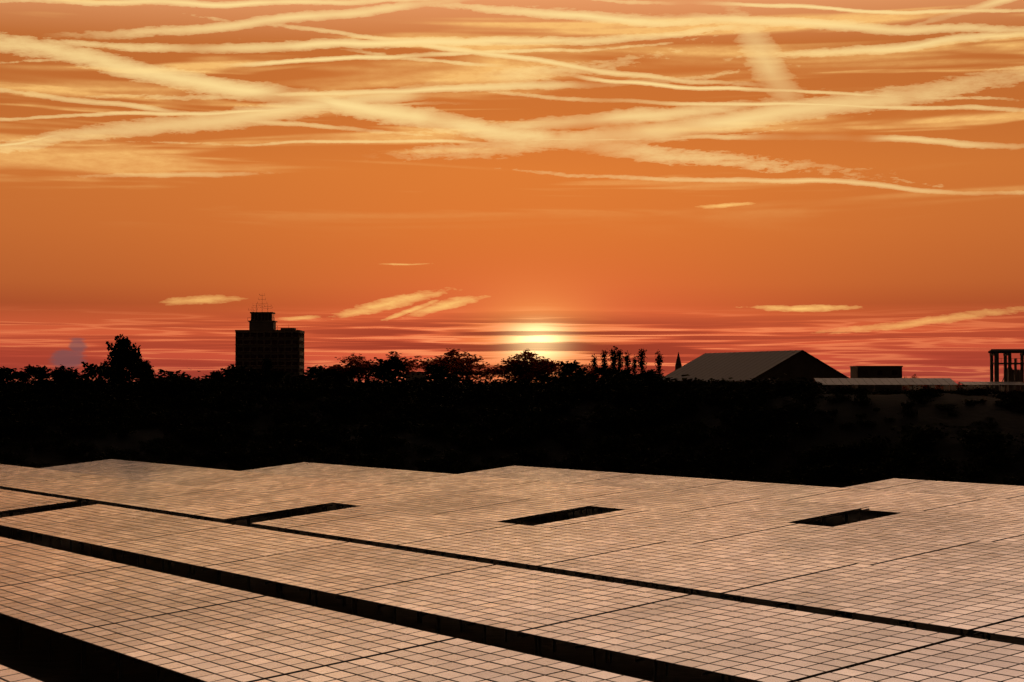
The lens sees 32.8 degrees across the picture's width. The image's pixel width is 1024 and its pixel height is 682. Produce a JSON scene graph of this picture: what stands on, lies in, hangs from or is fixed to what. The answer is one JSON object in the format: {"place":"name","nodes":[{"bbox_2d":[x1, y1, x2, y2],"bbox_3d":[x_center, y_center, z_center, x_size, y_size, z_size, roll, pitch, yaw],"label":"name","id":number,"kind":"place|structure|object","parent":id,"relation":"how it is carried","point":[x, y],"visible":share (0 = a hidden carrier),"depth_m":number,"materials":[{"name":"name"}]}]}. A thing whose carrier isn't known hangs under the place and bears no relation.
{"place":"outdoors","nodes":[
{"label":"outdoors","id":0,"kind":"place"},
{"bbox_2d":[0,385,1023,681],"bbox_3d":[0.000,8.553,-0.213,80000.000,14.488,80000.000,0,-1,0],"label":"ground","id":1,"kind":"structure","parent":0,"point":[34,661],"depth_m":256.44,"materials":[{"name":"soil"}]},
{"bbox_2d":[0,366,34,383],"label":"tree","id":2,"kind":"object","parent":1,"relation":"on","point":[13,375],"visible":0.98,"depth_m":371.72,"materials":[{"name":"brown plant"}]},
{"bbox_2d":[1,379,40,395],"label":"bush","id":3,"kind":"object","parent":1,"relation":"on","point":[19,384],"visible":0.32,"depth_m":372.72,"materials":[{"name":"brown plant"}]},
{"bbox_2d":[0,364,58,388],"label":"tree","id":4,"kind":"object","parent":1,"relation":"on","point":[28,369],"visible":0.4,"depth_m":376.84,"materials":[{"name":"brown plant"}]},
{"bbox_2d":[28,364,83,386],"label":"tree","id":5,"kind":"object","parent":1,"relation":"on","point":[61,373],"visible":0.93,"depth_m":366.21,"materials":[{"name":"brown plant"}]},
{"bbox_2d":[47,366,111,397],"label":"tree","id":6,"kind":"object","parent":1,"relation":"on","point":[87,382],"visible":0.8,"depth_m":363.26,"materials":[{"name":"brown plant"}]},
{"bbox_2d":[76,451,106,462],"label":"bush","id":7,"kind":"object","parent":1,"relation":"on","point":[89,458],"visible":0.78,"depth_m":309.03,"materials":[{"name":"brown plant"}]},
{"bbox_2d":[79,359,122,382],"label":"tree","id":8,"kind":"object","parent":1,"relation":"on","point":[114,370],"visible":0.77,"depth_m":381.97,"materials":[{"name":"brown plant"}]},
{"bbox_2d":[107,334,135,384],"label":"tree","id":9,"kind":"object","parent":1,"relation":"on","point":[119,342],"visible":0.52,"depth_m":391.31,"materials":[{"name":"brown plant"}]},
{"bbox_2d":[104,338,142,382],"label":"tree","id":10,"kind":"object","parent":1,"relation":"on","point":[130,357],"visible":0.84,"depth_m":386.98,"materials":[{"name":"brown plant"}]},
{"bbox_2d":[120,380,143,394],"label":"bush","id":11,"kind":"object","parent":1,"relation":"on","point":[130,387],"visible":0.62,"depth_m":367.01,"materials":[{"name":"brown plant"}]},
{"bbox_2d":[128,360,155,381],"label":"tree","id":12,"kind":"object","parent":1,"relation":"on","point":[142,369],"visible":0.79,"depth_m":377.66,"materials":[{"name":"brown plant"}]},
{"bbox_2d":[120,377,167,391],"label":"bush","id":13,"kind":"object","parent":1,"relation":"on","point":[137,384],"visible":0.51,"depth_m":365.38,"materials":[{"name":"brown plant"}]},
{"bbox_2d":[133,375,167,392],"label":"bush","id":14,"kind":"object","parent":1,"relation":"on","point":[149,386],"visible":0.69,"depth_m":364.35,"materials":[{"name":"brown plant"}]},
{"bbox_2d":[125,369,196,392],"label":"tree","id":15,"kind":"object","parent":1,"relation":"on","point":[174,376],"visible":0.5,"depth_m":365.84,"materials":[{"name":"brown plant"}]},
{"bbox_2d":[142,456,182,464],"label":"bush","id":16,"kind":"object","parent":1,"relation":"on","point":[160,461],"visible":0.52,"depth_m":301.95,"materials":[{"name":"brown plant"}]},
{"bbox_2d":[155,375,203,396],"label":"bush","id":17,"kind":"object","parent":1,"relation":"on","point":[186,385],"visible":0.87,"depth_m":361.62,"materials":[{"name":"brown plant"}]},
{"bbox_2d":[151,370,218,385],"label":"tree","id":18,"kind":"object","parent":1,"relation":"on","point":[205,379],"visible":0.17,"depth_m":370.02,"materials":[{"name":"brown plant"}]},
{"bbox_2d":[162,376,210,394],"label":"bush","id":19,"kind":"object","parent":1,"relation":"on","point":[194,382],"visible":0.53,"depth_m":362.97,"materials":[{"name":"brown plant"}]},
{"bbox_2d":[193,454,222,465],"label":"bush","id":20,"kind":"object","parent":1,"relation":"on","point":[205,461],"visible":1,"depth_m":302.11,"materials":[{"name":"brown plant"}]},
{"bbox_2d":[200,370,238,382],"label":"tree","id":21,"kind":"object","parent":1,"relation":"on","point":[217,375],"visible":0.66,"depth_m":381.18,"materials":[{"name":"brown plant"}]},
{"bbox_2d":[220,364,248,381],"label":"tree","id":22,"kind":"object","parent":1,"relation":"on","point":[240,370],"visible":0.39,"depth_m":385.12,"materials":[{"name":"brown plant"}]},
{"bbox_2d":[222,367,263,384],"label":"tree","id":23,"kind":"object","parent":1,"relation":"on","point":[251,374],"visible":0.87,"depth_m":378.68,"materials":[{"name":"brown plant"}]},
{"bbox_2d":[248,457,285,467],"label":"bush","id":24,"kind":"object","parent":1,"relation":"on","point":[269,464],"visible":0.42,"depth_m":292.77,"materials":[{"name":"brown plant"}]},
{"bbox_2d":[235,294,304,379],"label":"tower block","id":25,"kind":"structure","parent":1,"relation":"on","point":[259,340],"depth_m":600.23,"materials":[{"name":"concrete"}]},
{"bbox_2d":[273,455,300,465],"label":"bush","id":26,"kind":"object","parent":1,"relation":"on","point":[286,463],"visible":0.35,"depth_m":293.59,"materials":[{"name":"brown plant"}]},
{"bbox_2d":[287,455,316,463],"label":"bush","id":27,"kind":"object","parent":1,"relation":"on","point":[293,461],"visible":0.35,"depth_m":292.44,"materials":[{"name":"brown plant"}]},
{"bbox_2d":[271,368,350,385],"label":"tree","id":28,"kind":"object","parent":1,"relation":"on","point":[308,377],"visible":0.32,"depth_m":371.76,"materials":[{"name":"brown plant"}]},
{"bbox_2d":[305,365,346,378],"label":"tree","id":29,"kind":"object","parent":1,"relation":"on","point":[311,371],"visible":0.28,"depth_m":384.77,"materials":[{"name":"brown plant"}]},
{"bbox_2d":[315,369,347,382],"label":"tree","id":30,"kind":"object","parent":1,"relation":"on","point":[334,375],"visible":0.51,"depth_m":380.23,"materials":[{"name":"brown plant"}]},
{"bbox_2d":[312,362,359,382],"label":"tree","id":31,"kind":"object","parent":1,"relation":"on","point":[350,374],"visible":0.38,"depth_m":385.30,"materials":[{"name":"brown plant"}]},
{"bbox_2d":[323,354,383,382],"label":"tree","id":32,"kind":"object","parent":1,"relation":"on","point":[350,360],"visible":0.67,"depth_m":387.64,"materials":[{"name":"brown plant"}]},
{"bbox_2d":[339,457,372,467],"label":"bush","id":33,"kind":"object","parent":1,"relation":"on","point":[361,464],"visible":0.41,"depth_m":288.40,"materials":[{"name":"brown plant"}]},
{"bbox_2d":[343,359,396,380],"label":"tree","id":34,"kind":"object","parent":1,"relation":"on","point":[361,370],"visible":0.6,"depth_m":387.12,"materials":[{"name":"brown plant"}]},
{"bbox_2d":[369,356,406,381],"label":"tree","id":35,"kind":"object","parent":1,"relation":"on","point":[395,363],"visible":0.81,"depth_m":386.28,"materials":[{"name":"brown plant"}]},
{"bbox_2d":[360,351,426,376],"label":"tree","id":36,"kind":"object","parent":1,"relation":"on","point":[409,364],"visible":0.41,"depth_m":394.45,"materials":[{"name":"brown plant"}]},
{"bbox_2d":[373,372,451,387],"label":"tree","id":37,"kind":"object","parent":1,"relation":"on","point":[392,376],"visible":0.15,"depth_m":369.00,"materials":[{"name":"brown plant"}]},
{"bbox_2d":[405,372,425,380],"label":"house","id":38,"kind":"structure","parent":1,"relation":"on","point":[419,375],"depth_m":1499.71,"materials":[{"name":"grey"}]},
{"bbox_2d":[412,458,435,469],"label":"bush","id":39,"kind":"object","parent":1,"relation":"on","point":[422,465],"visible":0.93,"depth_m":286.93,"materials":[{"name":"brown plant"}]},
{"bbox_2d":[423,364,448,381],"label":"tree","id":40,"kind":"object","parent":1,"relation":"on","point":[435,371],"visible":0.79,"depth_m":389.62,"materials":[{"name":"brown plant"}]},
{"bbox_2d":[420,371,473,383],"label":"bush","id":41,"kind":"object","parent":1,"relation":"on","point":[457,378],"visible":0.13,"depth_m":373.05,"materials":[{"name":"brown plant"}]},
{"bbox_2d":[427,380,467,396],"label":"bush","id":42,"kind":"object","parent":1,"relation":"on","point":[439,387],"visible":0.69,"depth_m":343.77,"materials":[{"name":"brown plant"}]},
{"bbox_2d":[422,348,489,382],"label":"tree","id":43,"kind":"object","parent":1,"relation":"on","point":[472,362],"visible":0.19,"depth_m":407.11,"materials":[{"name":"brown plant"}]},
{"bbox_2d":[418,348,499,382],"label":"tree","id":44,"kind":"object","parent":1,"relation":"on","point":[446,359],"visible":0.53,"depth_m":399.65,"materials":[{"name":"brown plant"}]},
{"bbox_2d":[442,464,480,473],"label":"bush","id":45,"kind":"object","parent":1,"relation":"on","point":[460,470],"visible":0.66,"depth_m":280.47,"materials":[{"name":"brown plant"}]},
{"bbox_2d":[446,357,499,383],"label":"tree","id":46,"kind":"object","parent":1,"relation":"on","point":[463,367],"visible":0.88,"depth_m":391.05,"materials":[{"name":"brown plant"}]},
{"bbox_2d":[450,384,496,399],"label":"bush","id":47,"kind":"object","parent":1,"relation":"on","point":[486,389],"visible":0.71,"depth_m":336.48,"materials":[{"name":"brown plant"}]},
{"bbox_2d":[0,482,1023,681],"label":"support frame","id":48,"kind":"object","parent":1,"relation":"on","point":[521,635],"visible":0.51,"depth_m":129.15,"materials":[{"name":"grey metal"}]},
{"bbox_2d":[0,459,1023,681],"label":"solar panels","id":49,"kind":"object","parent":48,"relation":"on","point":[977,582],"visible":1,"depth_m":119.65,"materials":[{"name":"beige glass"}]},
{"bbox_2d":[492,359,534,383],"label":"tree","id":50,"kind":"object","parent":1,"relation":"on","point":[503,372],"visible":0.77,"depth_m":392.84,"materials":[{"name":"brown plant"}]},
{"bbox_2d":[498,454,539,466],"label":"bush","id":51,"kind":"object","parent":1,"relation":"on","point":[527,461],"visible":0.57,"depth_m":279.63,"materials":[{"name":"brown plant"}]},
{"bbox_2d":[502,378,536,393],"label":"bush","id":52,"kind":"object","parent":1,"relation":"on","point":[515,384],"visible":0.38,"depth_m":348.21,"materials":[{"name":"brown plant"}]},
{"bbox_2d":[495,351,557,382],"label":"tree","id":53,"kind":"object","parent":1,"relation":"on","point":[515,362],"visible":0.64,"depth_m":393.81,"materials":[{"name":"brown plant"}]},
{"bbox_2d":[495,350,561,381],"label":"tree","id":54,"kind":"object","parent":1,"relation":"on","point":[532,359],"visible":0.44,"depth_m":397.10,"materials":[{"name":"brown plant"}]},
{"bbox_2d":[518,379,555,391],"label":"bush","id":55,"kind":"object","parent":1,"relation":"on","point":[538,386],"visible":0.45,"depth_m":349.11,"materials":[{"name":"brown plant"}]},
{"bbox_2d":[523,403,557,418],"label":"bush","id":56,"kind":"object","parent":1,"relation":"on","point":[537,410],"visible":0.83,"depth_m":312.18,"materials":[{"name":"brown plant"}]},
{"bbox_2d":[526,361,571,378],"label":"tree","id":57,"kind":"object","parent":1,"relation":"on","point":[540,370],"visible":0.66,"depth_m":390.41,"materials":[{"name":"brown plant"}]},
{"bbox_2d":[528,460,569,468],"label":"bush","id":58,"kind":"object","parent":1,"relation":"on","point":[556,466],"visible":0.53,"depth_m":275.14,"materials":[{"name":"brown plant"}]},
{"bbox_2d":[540,367,596,385],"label":"tree","id":59,"kind":"object","parent":1,"relation":"on","point":[576,380],"visible":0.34,"depth_m":367.35,"materials":[{"name":"brown plant"}]},
{"bbox_2d":[536,360,612,381],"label":"tree","id":60,"kind":"object","parent":1,"relation":"on","point":[574,366],"visible":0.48,"depth_m":387.30,"materials":[{"name":"brown plant"}]},
{"bbox_2d":[566,368,634,381],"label":"bush","id":61,"kind":"object","parent":1,"relation":"on","point":[615,376],"visible":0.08,"depth_m":373.38,"materials":[{"name":"brown plant"}]},
{"bbox_2d":[600,350,609,366],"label":"poplar","id":62,"kind":"object","parent":1,"relation":"on","point":[604,360],"visible":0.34,"depth_m":999.38,"materials":[{"name":"brown plant"}]},
{"bbox_2d":[595,458,625,470],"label":"bush","id":63,"kind":"object","parent":1,"relation":"on","point":[608,467],"visible":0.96,"depth_m":272.21,"materials":[{"name":"brown plant"}]},
{"bbox_2d":[608,346,617,368],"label":"poplar","id":64,"kind":"object","parent":1,"relation":"on","point":[613,356],"visible":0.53,"depth_m":999.35,"materials":[{"name":"brown plant"}]},
{"bbox_2d":[598,367,638,380],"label":"tree","id":65,"kind":"object","parent":1,"relation":"on","point":[613,372],"visible":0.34,"depth_m":380.00,"materials":[{"name":"brown plant"}]},
{"bbox_2d":[614,349,625,378],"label":"poplar","id":66,"kind":"object","parent":1,"relation":"on","point":[620,360],"visible":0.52,"depth_m":999.16,"materials":[{"name":"brown plant"}]},
{"bbox_2d":[623,350,631,369],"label":"poplar","id":67,"kind":"object","parent":1,"relation":"on","point":[627,363],"visible":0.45,"depth_m":999.65,"materials":[{"name":"brown plant"}]},
{"bbox_2d":[621,456,659,470],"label":"bush","id":68,"kind":"object","parent":1,"relation":"on","point":[640,460],"visible":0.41,"depth_m":270.14,"materials":[{"name":"brown plant"}]},
{"bbox_2d":[635,349,646,373],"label":"poplar","id":69,"kind":"object","parent":1,"relation":"on","point":[642,362],"visible":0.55,"depth_m":999.69,"materials":[{"name":"brown plant"}]},
{"bbox_2d":[625,462,669,474],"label":"bush","id":70,"kind":"object","parent":1,"relation":"on","point":[639,470],"visible":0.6,"depth_m":264.76,"materials":[{"name":"brown plant"}]},
{"bbox_2d":[632,462,664,474],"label":"bush","id":71,"kind":"object","parent":1,"relation":"on","point":[654,468],"visible":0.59,"depth_m":265.72,"materials":[{"name":"brown plant"}]},
{"bbox_2d":[628,374,671,392],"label":"bush","id":72,"kind":"object","parent":1,"relation":"on","point":[658,382],"visible":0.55,"depth_m":321.57,"materials":[{"name":"brown plant"}]},
{"bbox_2d":[638,369,663,379],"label":"tree","id":73,"kind":"object","parent":1,"relation":"on","point":[650,372],"visible":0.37,"depth_m":375.72,"materials":[{"name":"brown plant"}]},
{"bbox_2d":[654,351,663,375],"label":"poplar","id":74,"kind":"object","parent":1,"relation":"on","point":[659,360],"visible":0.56,"depth_m":999.20,"materials":[{"name":"brown plant"}]},
{"bbox_2d":[663,375,712,394],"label":"bush","id":75,"kind":"object","parent":1,"relation":"on","point":[680,387],"visible":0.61,"depth_m":323.38,"materials":[{"name":"brown plant"}]},
{"bbox_2d":[670,468,721,478],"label":"bush","id":76,"kind":"object","parent":1,"relation":"on","point":[696,475],"visible":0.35,"depth_m":257.50,"materials":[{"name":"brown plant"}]},
{"bbox_2d":[710,461,744,479],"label":"bush","id":77,"kind":"object","parent":1,"relation":"on","point":[719,472],"visible":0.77,"depth_m":259.38,"materials":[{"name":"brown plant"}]},
{"bbox_2d":[712,379,749,393],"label":"bush","id":78,"kind":"object","parent":1,"relation":"on","point":[727,387],"visible":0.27,"depth_m":314.84,"materials":[{"name":"brown plant"}]},
{"bbox_2d":[723,469,749,480],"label":"bush","id":79,"kind":"object","parent":1,"relation":"on","point":[736,477],"visible":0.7,"depth_m":256.70,"materials":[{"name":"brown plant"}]},
{"bbox_2d":[663,350,851,392],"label":"warehouse hall","id":80,"kind":"structure","parent":1,"relation":"on","point":[762,365],"depth_m":505.33,"materials":[{"name":"grey corrugated metal sheet"}]},
{"bbox_2d":[747,470,781,482],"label":"bush","id":81,"kind":"object","parent":1,"relation":"on","point":[761,478],"visible":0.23,"depth_m":253.76,"materials":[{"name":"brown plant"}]},
{"bbox_2d":[762,470,800,482],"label":"bush","id":82,"kind":"object","parent":1,"relation":"on","point":[770,480],"visible":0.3,"depth_m":248.79,"materials":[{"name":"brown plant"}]},
{"bbox_2d":[752,373,813,395],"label":"bush","id":83,"kind":"object","parent":1,"relation":"on","point":[771,383],"visible":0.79,"depth_m":305.89,"materials":[{"name":"brown plant"}]},
{"bbox_2d":[766,475,810,485],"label":"bush","id":84,"kind":"object","parent":1,"relation":"on","point":[791,482],"visible":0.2,"depth_m":245.28,"materials":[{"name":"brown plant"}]},
{"bbox_2d":[776,473,814,485],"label":"bush","id":85,"kind":"object","parent":1,"relation":"on","point":[786,479],"visible":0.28,"depth_m":247.38,"materials":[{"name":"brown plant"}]},
{"bbox_2d":[788,382,831,395],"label":"bush","id":86,"kind":"object","parent":1,"relation":"on","point":[822,385],"visible":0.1,"depth_m":321.92,"materials":[{"name":"brown plant"}]},
{"bbox_2d":[822,394,844,402],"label":"bush","id":87,"kind":"object","parent":1,"relation":"on","point":[836,399],"visible":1,"depth_m":290.23,"materials":[{"name":"brown plant"}]},
{"bbox_2d":[833,384,853,393],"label":"bush","id":88,"kind":"object","parent":1,"relation":"on","point":[840,389],"visible":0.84,"depth_m":302.98,"materials":[{"name":"brown plant"}]},
{"bbox_2d":[850,397,874,406],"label":"bush","id":89,"kind":"object","parent":1,"relation":"on","point":[865,402],"visible":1,"depth_m":285.63,"materials":[{"name":"brown plant"}]},
{"bbox_2d":[850,366,902,392],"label":"flat roof shed","id":90,"kind":"structure","parent":1,"relation":"on","point":[875,371],"depth_m":559.90,"materials":[{"name":"concrete"}]},
{"bbox_2d":[814,378,957,391],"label":"solar canopy","id":91,"kind":"object","parent":1,"relation":"on","point":[890,381],"visible":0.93,"depth_m":375.30,"materials":[{"name":"grey"}]},
{"bbox_2d":[878,388,900,394],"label":"bush","id":92,"kind":"object","parent":1,"relation":"on","point":[885,391],"visible":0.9,"depth_m":303.05,"materials":[{"name":"brown plant"}]},
{"bbox_2d":[897,409,919,417],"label":"bush","id":93,"kind":"object","parent":1,"relation":"on","point":[908,413],"visible":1,"depth_m":275.37,"materials":[{"name":"brown plant"}]},
{"bbox_2d":[901,401,915,409],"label":"bush","id":94,"kind":"object","parent":1,"relation":"on","point":[907,405],"visible":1,"depth_m":281.19,"materials":[{"name":"brown plant"}]},
{"bbox_2d":[891,419,950,444],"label":"bush","id":95,"kind":"object","parent":1,"relation":"on","point":[927,434],"visible":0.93,"depth_m":260.94,"materials":[{"name":"brown plant"}]},
{"bbox_2d":[912,396,934,403],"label":"bush","id":96,"kind":"object","parent":1,"relation":"on","point":[922,401],"visible":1,"depth_m":284.78,"materials":[{"name":"brown plant"}]},
{"bbox_2d":[923,390,944,397],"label":"bush","id":97,"kind":"object","parent":1,"relation":"on","point":[930,393],"visible":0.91,"depth_m":292.30,"materials":[{"name":"brown plant"}]},
{"bbox_2d":[925,467,957,479],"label":"bush","id":98,"kind":"object","parent":1,"relation":"on","point":[932,472],"visible":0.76,"depth_m":244.86,"materials":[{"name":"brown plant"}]},
{"bbox_2d":[934,402,958,411],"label":"bush","id":99,"kind":"object","parent":1,"relation":"on","point":[943,407],"visible":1,"depth_m":279.88,"materials":[{"name":"brown plant"}]},
{"bbox_2d":[950,426,1009,444],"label":"bush","id":100,"kind":"object","parent":1,"relation":"on","point":[970,436],"visible":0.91,"depth_m":258.27,"materials":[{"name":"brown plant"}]},
{"bbox_2d":[970,387,994,394],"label":"bush","id":101,"kind":"object","parent":1,"relation":"on","point":[981,392],"visible":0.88,"depth_m":316.20,"materials":[{"name":"brown plant"}]},
{"bbox_2d":[958,382,1023,391],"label":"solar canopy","id":102,"kind":"object","parent":1,"relation":"on","point":[993,383],"visible":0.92,"depth_m":432.73,"materials":[{"name":"grey"}]},
{"bbox_2d":[988,349,1023,392],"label":"pipe rack","id":103,"kind":"object","parent":1,"relation":"on","point":[1012,375],"visible":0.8,"depth_m":450.49,"materials":[{"name":"metal"}]},
{"bbox_2d":[994,399,1017,406],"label":"bush","id":104,"kind":"object","parent":1,"relation":"on","point":[1011,403],"visible":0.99,"depth_m":281.72,"materials":[{"name":"brown plant"}]},
{"bbox_2d":[997,472,1023,485],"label":"bush","id":105,"kind":"object","parent":1,"relation":"on","point":[1009,482],"visible":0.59,"depth_m":234.70,"materials":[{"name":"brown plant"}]},
{"bbox_2d":[0,0,1023,384],"label":"sky","id":106,"kind":"structure","parent":0,"point":[840,183],"materials":[{"name":"orange"}]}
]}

